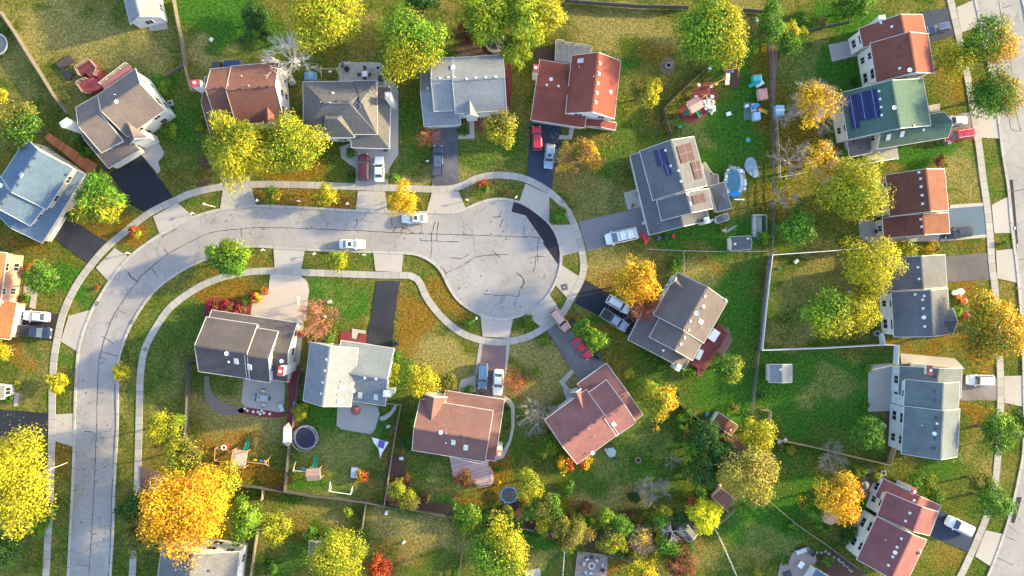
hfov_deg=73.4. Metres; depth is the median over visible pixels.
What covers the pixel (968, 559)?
sidewalk
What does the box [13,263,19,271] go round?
window
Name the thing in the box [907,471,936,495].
bush
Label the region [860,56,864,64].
window
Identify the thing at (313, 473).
playset
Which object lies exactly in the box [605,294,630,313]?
parked car
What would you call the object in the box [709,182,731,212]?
sunroom
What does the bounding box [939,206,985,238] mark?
driveway
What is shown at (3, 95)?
tree
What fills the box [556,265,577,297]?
driveway apron
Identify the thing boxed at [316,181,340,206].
tree
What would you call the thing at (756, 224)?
raised planter
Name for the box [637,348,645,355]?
bush
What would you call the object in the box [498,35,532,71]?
tree
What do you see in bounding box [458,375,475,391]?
footpath
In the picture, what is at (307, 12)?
tree
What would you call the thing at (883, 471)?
air conditioner
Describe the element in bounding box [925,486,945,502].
bush
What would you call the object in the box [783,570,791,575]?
planter
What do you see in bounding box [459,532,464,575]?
fence
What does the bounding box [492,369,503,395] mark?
parked car
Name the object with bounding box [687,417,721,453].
tree
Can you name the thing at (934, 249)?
bush
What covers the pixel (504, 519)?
bush
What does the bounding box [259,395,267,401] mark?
patio table
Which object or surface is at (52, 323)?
driveway
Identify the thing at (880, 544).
house
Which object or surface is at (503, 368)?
fallen leaves
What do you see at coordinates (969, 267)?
driveway
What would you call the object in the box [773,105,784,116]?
storage box
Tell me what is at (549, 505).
tree
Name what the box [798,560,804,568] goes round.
patio table
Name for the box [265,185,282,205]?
bush
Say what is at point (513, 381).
tree
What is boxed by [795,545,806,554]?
daybed
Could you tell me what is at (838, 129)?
window
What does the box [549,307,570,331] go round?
parked car
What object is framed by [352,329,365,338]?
footpath
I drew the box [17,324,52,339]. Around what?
pickup truck
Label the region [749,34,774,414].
fence
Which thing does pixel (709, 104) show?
stone pile
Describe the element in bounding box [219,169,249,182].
driveway
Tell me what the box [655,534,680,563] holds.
tree
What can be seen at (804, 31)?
tree
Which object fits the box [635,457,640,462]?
fire pit
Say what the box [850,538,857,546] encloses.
window
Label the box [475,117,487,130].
planting bed
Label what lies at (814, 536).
fence
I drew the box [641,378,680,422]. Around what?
tree
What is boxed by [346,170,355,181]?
bush
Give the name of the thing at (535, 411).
tree
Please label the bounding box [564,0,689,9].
fence
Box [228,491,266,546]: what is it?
tree
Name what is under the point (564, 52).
deck
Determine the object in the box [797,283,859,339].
tree
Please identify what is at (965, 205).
footpath
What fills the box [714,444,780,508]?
tree
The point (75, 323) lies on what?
driveway apron
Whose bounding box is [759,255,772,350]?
fence
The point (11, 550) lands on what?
tree
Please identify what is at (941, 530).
driveway
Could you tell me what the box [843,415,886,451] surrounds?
tree
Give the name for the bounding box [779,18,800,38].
tree
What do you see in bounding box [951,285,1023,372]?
tree
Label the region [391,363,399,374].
bush
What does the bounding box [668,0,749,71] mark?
tree
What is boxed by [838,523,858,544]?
bush
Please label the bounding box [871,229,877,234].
air conditioner
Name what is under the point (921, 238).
footpath
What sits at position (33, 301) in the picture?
footpath
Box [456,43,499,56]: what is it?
planting bed
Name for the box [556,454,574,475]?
bush
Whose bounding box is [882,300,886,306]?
window
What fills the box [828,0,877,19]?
tree
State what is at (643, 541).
tree
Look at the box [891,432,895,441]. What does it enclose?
window
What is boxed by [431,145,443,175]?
pickup truck
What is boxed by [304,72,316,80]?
hot tub
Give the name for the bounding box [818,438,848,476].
tree
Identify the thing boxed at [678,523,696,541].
shed
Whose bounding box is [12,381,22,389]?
bush
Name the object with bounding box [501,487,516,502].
trampoline
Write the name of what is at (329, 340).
bush
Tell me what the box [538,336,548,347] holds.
bush
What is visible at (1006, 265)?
driveway apron
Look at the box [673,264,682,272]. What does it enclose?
bush
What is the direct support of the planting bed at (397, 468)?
on the lawn
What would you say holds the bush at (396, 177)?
on the lawn
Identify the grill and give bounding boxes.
[378,75,382,81]
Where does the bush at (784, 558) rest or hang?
on the patio at (807, 559)
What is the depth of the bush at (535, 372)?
124.17 m
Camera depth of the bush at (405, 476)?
124.18 m
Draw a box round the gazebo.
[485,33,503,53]
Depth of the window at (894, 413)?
123.36 m
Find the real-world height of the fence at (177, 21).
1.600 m
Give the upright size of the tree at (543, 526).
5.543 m
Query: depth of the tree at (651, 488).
121.52 m
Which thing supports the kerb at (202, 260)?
on the road at (497, 258)
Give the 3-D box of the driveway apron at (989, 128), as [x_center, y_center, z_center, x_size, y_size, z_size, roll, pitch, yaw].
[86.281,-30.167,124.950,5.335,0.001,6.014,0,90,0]
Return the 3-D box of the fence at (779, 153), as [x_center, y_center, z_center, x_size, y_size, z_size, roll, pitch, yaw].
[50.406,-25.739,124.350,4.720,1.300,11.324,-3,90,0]
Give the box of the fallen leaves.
[1,0,1012,575]
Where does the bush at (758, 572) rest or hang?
on the lawn
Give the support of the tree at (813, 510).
on the lawn
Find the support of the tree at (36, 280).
on the lawn
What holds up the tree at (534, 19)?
on the lawn
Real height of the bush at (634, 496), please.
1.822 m
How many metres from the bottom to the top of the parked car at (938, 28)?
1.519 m
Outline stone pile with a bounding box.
[703,96,715,114]
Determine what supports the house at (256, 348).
on the lawn
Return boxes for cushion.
[378,440,384,447]
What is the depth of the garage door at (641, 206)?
124.41 m
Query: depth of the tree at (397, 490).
122.77 m
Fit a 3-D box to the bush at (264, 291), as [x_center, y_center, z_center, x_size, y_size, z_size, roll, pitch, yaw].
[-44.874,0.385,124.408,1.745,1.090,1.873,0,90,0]
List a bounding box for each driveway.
[0,409,47,439]
[22,307,58,340]
[55,220,106,262]
[110,155,172,211]
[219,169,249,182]
[251,274,308,321]
[339,62,397,183]
[366,281,399,347]
[432,127,458,185]
[476,344,506,397]
[527,124,560,188]
[548,324,612,379]
[575,280,638,334]
[579,207,647,250]
[922,8,954,41]
[930,511,976,551]
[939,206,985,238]
[943,112,972,144]
[945,253,989,281]
[959,376,996,400]
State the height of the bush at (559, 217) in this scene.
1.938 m
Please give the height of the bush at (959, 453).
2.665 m
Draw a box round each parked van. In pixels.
[604,227,638,244]
[943,128,974,141]
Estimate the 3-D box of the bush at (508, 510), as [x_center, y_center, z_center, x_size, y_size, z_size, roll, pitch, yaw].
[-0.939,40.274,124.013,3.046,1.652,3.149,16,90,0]
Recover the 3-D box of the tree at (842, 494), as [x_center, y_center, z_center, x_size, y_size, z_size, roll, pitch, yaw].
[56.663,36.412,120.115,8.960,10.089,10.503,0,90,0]
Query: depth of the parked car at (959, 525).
123.61 m
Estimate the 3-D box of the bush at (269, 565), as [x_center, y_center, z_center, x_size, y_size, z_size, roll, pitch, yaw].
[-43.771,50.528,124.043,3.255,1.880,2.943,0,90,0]
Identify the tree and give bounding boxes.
[0,87,13,105]
[0,100,43,150]
[0,340,15,360]
[0,423,58,544]
[0,532,27,571]
[21,256,59,294]
[24,495,56,539]
[43,372,70,394]
[68,169,130,225]
[111,361,130,380]
[112,486,153,528]
[121,526,156,558]
[135,460,233,574]
[144,408,186,446]
[162,433,207,477]
[194,459,243,503]
[202,109,278,194]
[203,238,253,278]
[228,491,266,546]
[240,0,273,39]
[252,106,332,176]
[257,30,320,83]
[261,511,294,549]
[283,0,366,56]
[296,294,341,341]
[300,523,368,575]
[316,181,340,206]
[327,250,348,272]
[364,549,394,575]
[371,0,455,88]
[385,177,418,219]
[387,477,406,500]
[400,488,420,510]
[403,362,440,400]
[404,0,440,12]
[417,126,440,147]
[439,370,459,391]
[448,19,476,49]
[452,468,476,488]
[452,503,483,535]
[459,0,514,47]
[462,509,532,575]
[480,107,521,150]
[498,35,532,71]
[500,0,567,51]
[501,369,527,397]
[513,466,544,501]
[515,397,558,436]
[518,497,543,521]
[534,435,558,458]
[534,492,564,520]
[535,516,554,537]
[549,514,587,555]
[560,136,608,174]
[572,318,591,336]
[580,522,596,544]
[583,326,611,354]
[597,506,616,527]
[599,525,628,554]
[609,252,663,307]
[609,513,636,536]
[620,556,664,575]
[624,286,661,321]
[624,368,635,378]
[627,524,653,554]
[628,76,662,109]
[633,474,671,507]
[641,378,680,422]
[651,512,672,531]
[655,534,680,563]
[658,545,697,575]
[659,505,672,518]
[661,523,685,541]
[664,456,681,469]
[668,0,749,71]
[669,507,689,528]
[681,439,706,462]
[682,452,720,489]
[683,495,699,513]
[685,495,724,535]
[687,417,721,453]
[703,438,739,470]
[709,352,745,384]
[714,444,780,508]
[738,416,778,453]
[753,0,786,46]
[766,138,805,179]
[768,183,800,208]
[773,30,803,56]
[773,103,812,127]
[774,205,817,248]
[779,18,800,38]
[784,78,849,135]
[795,25,808,37]
[796,136,842,184]
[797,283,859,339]
[804,500,825,522]
[812,152,895,224]
[812,467,866,526]
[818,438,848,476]
[828,0,855,22]
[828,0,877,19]
[834,282,885,334]
[836,234,908,298]
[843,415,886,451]
[933,38,979,83]
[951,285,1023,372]
[956,11,1023,66]
[964,58,1023,119]
[965,468,994,494]
[968,475,1020,521]
[976,408,1023,457]
[1008,407,1023,438]
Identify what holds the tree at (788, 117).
on the lawn
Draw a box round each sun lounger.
[278,403,284,411]
[695,349,703,359]
[707,334,716,342]
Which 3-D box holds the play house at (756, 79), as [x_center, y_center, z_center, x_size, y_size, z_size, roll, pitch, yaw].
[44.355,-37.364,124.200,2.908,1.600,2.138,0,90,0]
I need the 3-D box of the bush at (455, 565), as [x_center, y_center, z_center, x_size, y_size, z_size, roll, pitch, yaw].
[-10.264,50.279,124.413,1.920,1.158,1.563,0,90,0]
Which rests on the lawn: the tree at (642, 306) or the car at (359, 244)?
the tree at (642, 306)
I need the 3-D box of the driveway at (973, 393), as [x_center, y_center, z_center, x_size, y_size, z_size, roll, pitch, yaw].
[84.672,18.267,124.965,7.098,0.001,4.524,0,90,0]
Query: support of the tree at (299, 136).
on the lawn
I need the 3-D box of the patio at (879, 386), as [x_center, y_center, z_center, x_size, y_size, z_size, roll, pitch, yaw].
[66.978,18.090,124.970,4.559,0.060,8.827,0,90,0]
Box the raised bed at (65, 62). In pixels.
[56,54,74,79]
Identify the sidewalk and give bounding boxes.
[42,172,586,575]
[129,550,136,575]
[947,0,1003,575]
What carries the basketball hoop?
on the lawn
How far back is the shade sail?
123.40 m
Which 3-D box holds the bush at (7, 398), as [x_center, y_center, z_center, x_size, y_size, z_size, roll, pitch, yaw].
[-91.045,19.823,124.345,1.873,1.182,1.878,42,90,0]
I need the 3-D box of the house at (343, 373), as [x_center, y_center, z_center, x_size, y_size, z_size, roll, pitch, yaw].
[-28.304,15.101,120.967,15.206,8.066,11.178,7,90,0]
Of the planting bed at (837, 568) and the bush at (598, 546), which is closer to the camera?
the bush at (598, 546)
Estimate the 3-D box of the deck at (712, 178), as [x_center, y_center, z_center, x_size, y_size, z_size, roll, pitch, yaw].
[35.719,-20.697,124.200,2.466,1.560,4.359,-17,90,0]
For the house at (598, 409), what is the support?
on the lawn
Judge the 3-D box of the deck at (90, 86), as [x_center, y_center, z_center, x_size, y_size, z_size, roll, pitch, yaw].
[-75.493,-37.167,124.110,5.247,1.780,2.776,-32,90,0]
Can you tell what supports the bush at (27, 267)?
on the lawn
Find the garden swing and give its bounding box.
[320,66,339,78]
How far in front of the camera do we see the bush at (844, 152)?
123.82 m
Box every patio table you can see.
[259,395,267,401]
[351,467,358,477]
[606,447,615,456]
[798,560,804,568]
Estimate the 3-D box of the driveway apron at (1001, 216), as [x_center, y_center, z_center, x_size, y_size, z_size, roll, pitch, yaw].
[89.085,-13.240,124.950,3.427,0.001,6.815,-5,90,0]
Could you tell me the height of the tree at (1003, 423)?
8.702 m
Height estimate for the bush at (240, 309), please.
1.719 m
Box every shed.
[309,539,322,557]
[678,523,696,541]
[709,486,736,511]
[710,411,737,435]
[727,236,751,250]
[766,364,791,382]
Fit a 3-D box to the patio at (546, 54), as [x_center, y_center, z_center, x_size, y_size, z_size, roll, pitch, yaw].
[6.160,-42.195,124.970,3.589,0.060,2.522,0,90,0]
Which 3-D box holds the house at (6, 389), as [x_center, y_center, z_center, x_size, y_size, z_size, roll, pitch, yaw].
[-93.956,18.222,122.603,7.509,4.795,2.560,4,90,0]
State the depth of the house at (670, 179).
119.14 m
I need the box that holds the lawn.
[0,0,1022,575]
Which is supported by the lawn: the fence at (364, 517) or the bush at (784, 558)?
the fence at (364, 517)
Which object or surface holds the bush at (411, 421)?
on the lawn
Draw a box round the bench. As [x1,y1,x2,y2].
[710,328,719,337]
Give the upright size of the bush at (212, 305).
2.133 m
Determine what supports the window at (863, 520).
in the house at (880, 544)
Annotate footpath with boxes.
[14,392,18,405]
[23,285,36,308]
[142,143,163,173]
[295,318,303,364]
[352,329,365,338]
[458,121,474,138]
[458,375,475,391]
[475,343,482,374]
[493,396,514,461]
[505,345,509,373]
[559,128,573,139]
[559,369,573,389]
[886,235,939,241]
[900,353,964,368]
[940,234,986,241]
[949,203,983,208]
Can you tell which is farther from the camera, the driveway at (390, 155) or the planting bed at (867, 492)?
the planting bed at (867, 492)
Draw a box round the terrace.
[866,146,898,160]
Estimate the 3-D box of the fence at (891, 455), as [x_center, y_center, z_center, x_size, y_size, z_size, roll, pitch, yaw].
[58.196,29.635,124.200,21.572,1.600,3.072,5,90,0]
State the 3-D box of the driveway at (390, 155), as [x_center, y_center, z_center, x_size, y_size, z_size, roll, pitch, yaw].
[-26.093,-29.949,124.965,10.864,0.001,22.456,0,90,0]
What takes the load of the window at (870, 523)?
in the house at (880, 544)
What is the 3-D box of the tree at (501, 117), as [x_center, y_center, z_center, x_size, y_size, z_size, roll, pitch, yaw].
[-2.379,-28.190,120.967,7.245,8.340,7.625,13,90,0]
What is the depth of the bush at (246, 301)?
124.08 m
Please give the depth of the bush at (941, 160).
123.73 m
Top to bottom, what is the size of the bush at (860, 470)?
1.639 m
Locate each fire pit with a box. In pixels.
[588,562,594,568]
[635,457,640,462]
[665,62,671,68]
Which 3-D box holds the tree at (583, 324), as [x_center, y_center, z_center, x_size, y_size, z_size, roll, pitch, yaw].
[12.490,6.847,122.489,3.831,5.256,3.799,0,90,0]
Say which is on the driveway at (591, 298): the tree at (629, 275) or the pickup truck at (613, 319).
the pickup truck at (613, 319)
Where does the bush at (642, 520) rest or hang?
on the lawn
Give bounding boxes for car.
[23,310,50,321]
[339,238,365,249]
[357,153,369,180]
[373,156,384,181]
[402,212,427,223]
[476,363,487,388]
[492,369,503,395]
[531,126,542,150]
[543,143,554,168]
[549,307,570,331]
[571,337,592,359]
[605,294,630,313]
[926,22,950,34]
[943,226,972,238]
[944,515,974,536]
[949,115,966,125]
[965,374,994,386]
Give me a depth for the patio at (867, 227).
124.94 m
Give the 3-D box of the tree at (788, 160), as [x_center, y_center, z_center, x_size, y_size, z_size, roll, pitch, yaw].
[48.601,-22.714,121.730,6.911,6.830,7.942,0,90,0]
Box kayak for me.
[639,231,648,243]
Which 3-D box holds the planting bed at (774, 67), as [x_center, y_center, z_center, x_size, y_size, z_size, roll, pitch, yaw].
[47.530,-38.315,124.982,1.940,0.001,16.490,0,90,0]
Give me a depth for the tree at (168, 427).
119.36 m
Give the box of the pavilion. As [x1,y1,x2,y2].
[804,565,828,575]
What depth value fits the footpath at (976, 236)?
124.95 m
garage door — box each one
[12,307,24,333]
[47,216,65,238]
[115,152,142,167]
[429,125,456,128]
[532,121,557,125]
[641,206,647,231]
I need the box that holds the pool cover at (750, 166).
[744,157,758,177]
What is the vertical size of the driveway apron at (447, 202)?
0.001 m
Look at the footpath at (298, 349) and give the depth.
124.95 m
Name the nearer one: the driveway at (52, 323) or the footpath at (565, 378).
the footpath at (565, 378)
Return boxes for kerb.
[67,198,561,575]
[974,0,1023,575]
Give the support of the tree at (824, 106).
on the lawn
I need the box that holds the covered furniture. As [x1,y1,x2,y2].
[212,60,241,67]
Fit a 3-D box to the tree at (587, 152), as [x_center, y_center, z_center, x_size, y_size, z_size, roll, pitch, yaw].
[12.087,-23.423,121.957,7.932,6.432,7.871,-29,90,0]
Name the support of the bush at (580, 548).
on the planting bed at (531, 524)
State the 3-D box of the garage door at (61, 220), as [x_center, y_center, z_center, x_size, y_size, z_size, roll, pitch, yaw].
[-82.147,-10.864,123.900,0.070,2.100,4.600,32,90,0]
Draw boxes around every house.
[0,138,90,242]
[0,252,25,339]
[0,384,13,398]
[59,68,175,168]
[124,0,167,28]
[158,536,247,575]
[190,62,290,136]
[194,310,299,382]
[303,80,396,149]
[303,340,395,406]
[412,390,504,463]
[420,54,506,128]
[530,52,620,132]
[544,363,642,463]
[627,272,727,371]
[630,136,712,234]
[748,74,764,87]
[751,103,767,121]
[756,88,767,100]
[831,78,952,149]
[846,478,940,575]
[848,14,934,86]
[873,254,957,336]
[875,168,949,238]
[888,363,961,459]
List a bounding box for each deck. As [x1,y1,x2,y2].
[74,57,101,77]
[75,71,107,94]
[98,62,132,89]
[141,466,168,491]
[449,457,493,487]
[554,39,591,63]
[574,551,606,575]
[689,324,728,375]
[702,162,718,186]
[843,138,873,158]
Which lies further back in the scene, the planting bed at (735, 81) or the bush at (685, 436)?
the planting bed at (735, 81)
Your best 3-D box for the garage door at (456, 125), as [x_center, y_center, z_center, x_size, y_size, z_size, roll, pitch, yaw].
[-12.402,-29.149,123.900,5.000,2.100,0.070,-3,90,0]
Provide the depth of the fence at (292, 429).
124.03 m
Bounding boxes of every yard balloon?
[957,288,963,294]
[960,298,967,304]
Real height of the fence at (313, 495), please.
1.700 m
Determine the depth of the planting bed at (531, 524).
124.98 m
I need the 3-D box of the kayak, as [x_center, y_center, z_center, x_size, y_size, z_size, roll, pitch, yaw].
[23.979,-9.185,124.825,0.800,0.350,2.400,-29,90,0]
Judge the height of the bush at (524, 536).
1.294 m
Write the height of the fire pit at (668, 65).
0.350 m
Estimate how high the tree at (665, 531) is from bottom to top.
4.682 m
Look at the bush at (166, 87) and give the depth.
123.75 m
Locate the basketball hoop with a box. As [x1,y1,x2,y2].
[297,296,309,304]
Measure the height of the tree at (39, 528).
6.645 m
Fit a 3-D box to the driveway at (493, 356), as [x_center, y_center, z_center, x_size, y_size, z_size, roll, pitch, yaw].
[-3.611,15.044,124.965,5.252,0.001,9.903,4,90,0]
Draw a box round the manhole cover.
[560,283,567,290]
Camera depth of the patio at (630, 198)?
124.94 m
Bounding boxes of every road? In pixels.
[69,200,559,575]
[977,0,1023,575]
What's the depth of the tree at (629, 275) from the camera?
118.10 m
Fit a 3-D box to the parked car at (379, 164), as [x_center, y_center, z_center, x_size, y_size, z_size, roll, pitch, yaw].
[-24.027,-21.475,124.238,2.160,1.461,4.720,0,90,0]
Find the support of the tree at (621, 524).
on the lawn
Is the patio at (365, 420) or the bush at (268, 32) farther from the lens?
the patio at (365, 420)
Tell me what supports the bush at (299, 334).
on the footpath at (298, 349)
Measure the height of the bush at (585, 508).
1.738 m
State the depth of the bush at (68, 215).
124.11 m
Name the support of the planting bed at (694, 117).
on the lawn
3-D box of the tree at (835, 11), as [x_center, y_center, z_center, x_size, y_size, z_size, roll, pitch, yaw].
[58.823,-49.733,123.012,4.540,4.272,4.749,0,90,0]
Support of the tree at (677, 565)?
on the lawn
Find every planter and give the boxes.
[751,215,766,236]
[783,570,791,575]
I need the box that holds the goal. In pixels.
[329,482,352,494]
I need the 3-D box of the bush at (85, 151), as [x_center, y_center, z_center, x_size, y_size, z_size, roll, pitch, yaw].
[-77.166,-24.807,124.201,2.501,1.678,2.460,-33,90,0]
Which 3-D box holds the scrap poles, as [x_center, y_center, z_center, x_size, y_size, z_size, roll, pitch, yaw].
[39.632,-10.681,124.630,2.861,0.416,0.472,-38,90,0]
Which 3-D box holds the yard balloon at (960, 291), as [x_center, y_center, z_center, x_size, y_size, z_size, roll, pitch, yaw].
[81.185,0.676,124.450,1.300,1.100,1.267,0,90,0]
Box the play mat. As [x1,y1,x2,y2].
[744,102,751,119]
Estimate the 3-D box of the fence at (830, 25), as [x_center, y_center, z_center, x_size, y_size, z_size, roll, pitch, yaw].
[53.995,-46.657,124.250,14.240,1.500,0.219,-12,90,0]
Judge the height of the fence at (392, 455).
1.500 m
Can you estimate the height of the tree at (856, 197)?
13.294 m
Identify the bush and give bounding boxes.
[5,393,14,402]
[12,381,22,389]
[20,293,31,302]
[22,262,33,272]
[29,559,43,572]
[65,211,75,222]
[72,134,85,146]
[77,146,92,158]
[127,224,142,239]
[158,79,172,95]
[160,122,179,139]
[161,121,169,128]
[193,165,210,183]
[195,123,204,131]
[196,132,209,147]
[203,298,220,314]
[219,298,234,311]
[233,300,248,313]
[240,295,250,305]
[249,292,265,304]
[257,27,273,43]
[260,287,268,294]
[260,560,278,575]
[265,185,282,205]
[289,402,309,421]
[297,330,302,337]
[302,526,319,540]
[317,329,334,343]
[318,528,335,541]
[324,140,334,147]
[343,506,353,517]
[346,147,356,158]
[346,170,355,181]
[355,469,368,482]
[388,375,399,386]
[391,172,400,181]
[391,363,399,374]
[393,349,401,360]
[397,433,413,452]
[399,472,409,482]
[408,417,415,426]
[421,492,432,503]
[450,561,459,569]
[457,125,468,135]
[460,384,474,393]
[464,317,474,327]
[475,178,488,192]
[477,510,490,525]
[487,507,497,518]
[494,513,507,527]
[498,503,513,519]
[501,423,508,430]
[508,516,524,534]
[519,530,528,540]
[520,498,529,509]
[523,314,533,325]
[530,367,540,376]
[533,527,548,541]
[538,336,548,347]
[550,204,567,222]
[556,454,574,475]
[558,480,574,498]
[567,510,585,527]
[573,538,587,553]
[578,456,592,470]
[578,501,593,516]
[587,517,601,531]
[595,541,603,550]
[602,524,613,532]
[613,545,624,559]
[622,509,635,522]
[625,489,641,505]
[625,529,639,542]
[625,548,639,560]
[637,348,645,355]
[637,512,650,527]
[644,351,652,360]
[644,516,657,533]
[646,504,658,514]
[647,548,659,560]
[651,356,662,365]
[651,424,660,432]
[654,531,667,545]
[657,364,666,373]
[668,258,679,270]
[672,391,681,404]
[673,255,683,264]
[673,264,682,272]
[673,422,688,433]
[675,407,693,425]
[679,368,687,376]
[679,540,695,555]
[680,428,693,441]
[681,468,691,480]
[685,460,698,470]
[686,368,695,378]
[691,484,706,499]
[719,222,726,229]
[729,402,737,413]
[752,568,762,575]
[757,231,770,244]
[757,388,766,399]
[777,554,789,566]
[778,443,785,450]
[785,444,795,454]
[786,523,798,533]
[790,9,810,26]
[813,517,832,532]
[814,15,827,30]
[821,556,834,566]
[834,147,850,160]
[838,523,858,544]
[848,77,857,85]
[853,465,869,481]
[862,400,870,407]
[863,364,872,373]
[868,468,882,483]
[895,237,920,256]
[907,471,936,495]
[923,238,941,254]
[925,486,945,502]
[933,153,948,168]
[949,444,962,464]
[954,307,962,316]
[1001,240,1007,246]
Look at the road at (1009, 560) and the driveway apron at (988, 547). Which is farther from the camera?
the road at (1009, 560)
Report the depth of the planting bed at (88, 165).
124.50 m
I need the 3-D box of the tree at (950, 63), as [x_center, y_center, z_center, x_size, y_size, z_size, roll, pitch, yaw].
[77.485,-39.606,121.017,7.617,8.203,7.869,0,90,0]
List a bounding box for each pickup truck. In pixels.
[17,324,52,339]
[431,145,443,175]
[599,307,628,331]
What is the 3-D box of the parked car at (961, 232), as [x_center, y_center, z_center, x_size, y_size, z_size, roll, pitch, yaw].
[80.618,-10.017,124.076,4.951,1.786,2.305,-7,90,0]
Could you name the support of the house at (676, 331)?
on the lawn
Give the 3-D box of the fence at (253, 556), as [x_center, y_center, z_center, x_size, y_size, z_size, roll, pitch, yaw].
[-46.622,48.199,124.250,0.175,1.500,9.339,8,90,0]
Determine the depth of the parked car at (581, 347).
123.99 m
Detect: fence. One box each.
[0,11,70,114]
[163,64,185,77]
[172,0,186,65]
[183,64,197,92]
[183,359,195,440]
[237,483,385,506]
[250,528,258,575]
[260,490,264,500]
[283,371,302,492]
[361,504,366,530]
[384,404,401,505]
[384,504,534,531]
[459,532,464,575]
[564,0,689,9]
[605,553,633,562]
[648,249,770,251]
[662,62,712,135]
[677,401,734,447]
[694,508,735,531]
[716,530,735,572]
[740,8,763,13]
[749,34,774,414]
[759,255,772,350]
[760,409,771,431]
[763,344,899,350]
[768,500,858,568]
[770,247,868,255]
[774,438,896,465]
[775,117,805,177]
[779,20,850,36]
[878,333,885,344]
[893,346,899,364]
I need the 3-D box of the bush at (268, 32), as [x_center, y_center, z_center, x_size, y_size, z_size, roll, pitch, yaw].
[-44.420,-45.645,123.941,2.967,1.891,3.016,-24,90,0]
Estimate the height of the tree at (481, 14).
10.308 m
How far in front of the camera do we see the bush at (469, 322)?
124.17 m
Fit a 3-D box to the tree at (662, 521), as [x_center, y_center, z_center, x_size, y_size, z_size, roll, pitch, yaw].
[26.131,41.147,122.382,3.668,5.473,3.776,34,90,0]
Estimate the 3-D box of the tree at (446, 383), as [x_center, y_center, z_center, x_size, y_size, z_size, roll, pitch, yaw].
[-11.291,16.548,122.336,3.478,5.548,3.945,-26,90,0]
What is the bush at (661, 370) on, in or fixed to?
on the lawn
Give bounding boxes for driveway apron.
[55,413,72,446]
[61,310,89,350]
[96,248,127,279]
[153,203,191,232]
[220,188,255,209]
[274,249,304,268]
[356,191,387,210]
[373,253,403,271]
[427,191,464,211]
[481,316,512,337]
[520,184,548,220]
[527,295,559,325]
[552,225,578,255]
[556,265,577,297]
[956,0,981,31]
[975,530,1002,565]
[977,108,999,138]
[992,197,1010,232]
[996,249,1016,282]
[1004,376,1022,406]
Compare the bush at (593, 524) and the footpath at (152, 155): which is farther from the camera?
the footpath at (152, 155)
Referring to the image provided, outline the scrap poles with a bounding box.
[724,225,736,233]
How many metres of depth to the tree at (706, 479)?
119.48 m
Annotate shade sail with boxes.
[371,435,389,458]
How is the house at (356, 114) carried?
on the lawn
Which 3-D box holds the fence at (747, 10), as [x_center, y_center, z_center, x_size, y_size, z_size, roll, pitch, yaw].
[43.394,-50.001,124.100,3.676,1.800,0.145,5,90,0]
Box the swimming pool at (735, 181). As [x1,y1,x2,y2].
[723,166,746,196]
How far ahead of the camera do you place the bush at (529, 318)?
124.16 m
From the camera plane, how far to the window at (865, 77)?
123.41 m
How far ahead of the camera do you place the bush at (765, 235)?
123.95 m
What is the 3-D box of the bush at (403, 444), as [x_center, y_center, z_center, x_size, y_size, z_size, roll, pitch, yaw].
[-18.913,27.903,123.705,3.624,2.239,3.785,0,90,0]
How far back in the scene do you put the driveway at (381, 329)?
124.97 m
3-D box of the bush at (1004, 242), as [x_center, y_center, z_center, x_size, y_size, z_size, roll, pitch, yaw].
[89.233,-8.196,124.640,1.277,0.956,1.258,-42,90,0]
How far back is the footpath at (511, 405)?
124.95 m
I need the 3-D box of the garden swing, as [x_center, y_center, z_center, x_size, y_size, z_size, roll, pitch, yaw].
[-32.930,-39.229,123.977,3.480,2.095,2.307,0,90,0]
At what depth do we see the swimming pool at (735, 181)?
123.97 m
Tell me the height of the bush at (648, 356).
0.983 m
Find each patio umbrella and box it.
[350,405,360,414]
[822,508,838,524]
[860,481,869,490]
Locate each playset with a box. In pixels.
[214,440,271,468]
[292,455,323,480]
[683,92,707,117]
[704,67,739,95]
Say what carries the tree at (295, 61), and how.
on the lawn
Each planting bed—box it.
[45,133,97,174]
[197,157,210,186]
[203,297,251,317]
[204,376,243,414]
[239,365,299,433]
[339,330,367,342]
[383,453,462,514]
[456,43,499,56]
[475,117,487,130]
[506,63,511,113]
[509,498,698,554]
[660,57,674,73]
[678,82,716,122]
[715,430,749,466]
[717,326,732,356]
[727,62,740,88]
[768,32,778,122]
[817,550,866,575]
[859,469,884,497]
[885,411,897,452]
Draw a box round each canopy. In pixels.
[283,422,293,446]
[713,213,729,223]
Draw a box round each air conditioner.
[167,100,174,106]
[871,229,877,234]
[872,330,879,335]
[879,469,886,475]
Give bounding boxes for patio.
[149,23,167,30]
[241,378,284,411]
[336,402,379,433]
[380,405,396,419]
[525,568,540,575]
[536,49,554,60]
[563,388,571,399]
[624,189,640,209]
[723,164,746,196]
[778,547,816,575]
[828,41,856,61]
[858,219,882,245]
[868,363,891,411]
[928,103,939,111]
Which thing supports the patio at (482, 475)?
on the lawn
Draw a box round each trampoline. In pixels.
[0,34,10,54]
[291,425,317,450]
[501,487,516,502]
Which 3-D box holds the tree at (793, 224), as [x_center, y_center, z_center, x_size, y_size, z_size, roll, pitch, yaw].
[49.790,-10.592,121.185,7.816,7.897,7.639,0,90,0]
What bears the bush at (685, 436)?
on the lawn
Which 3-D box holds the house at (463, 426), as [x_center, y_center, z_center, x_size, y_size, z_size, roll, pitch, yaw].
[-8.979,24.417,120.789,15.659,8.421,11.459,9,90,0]
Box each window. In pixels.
[5,386,10,395]
[10,288,16,294]
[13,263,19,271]
[65,176,72,183]
[143,20,155,24]
[206,546,217,549]
[212,541,223,544]
[836,127,840,134]
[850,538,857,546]
[851,39,856,48]
[859,516,866,527]
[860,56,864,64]
[862,72,867,83]
[866,521,872,531]
[870,68,874,79]
[870,495,876,502]
[873,482,879,490]
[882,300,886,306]
[883,319,887,328]
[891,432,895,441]
[892,410,896,420]
[894,375,897,383]

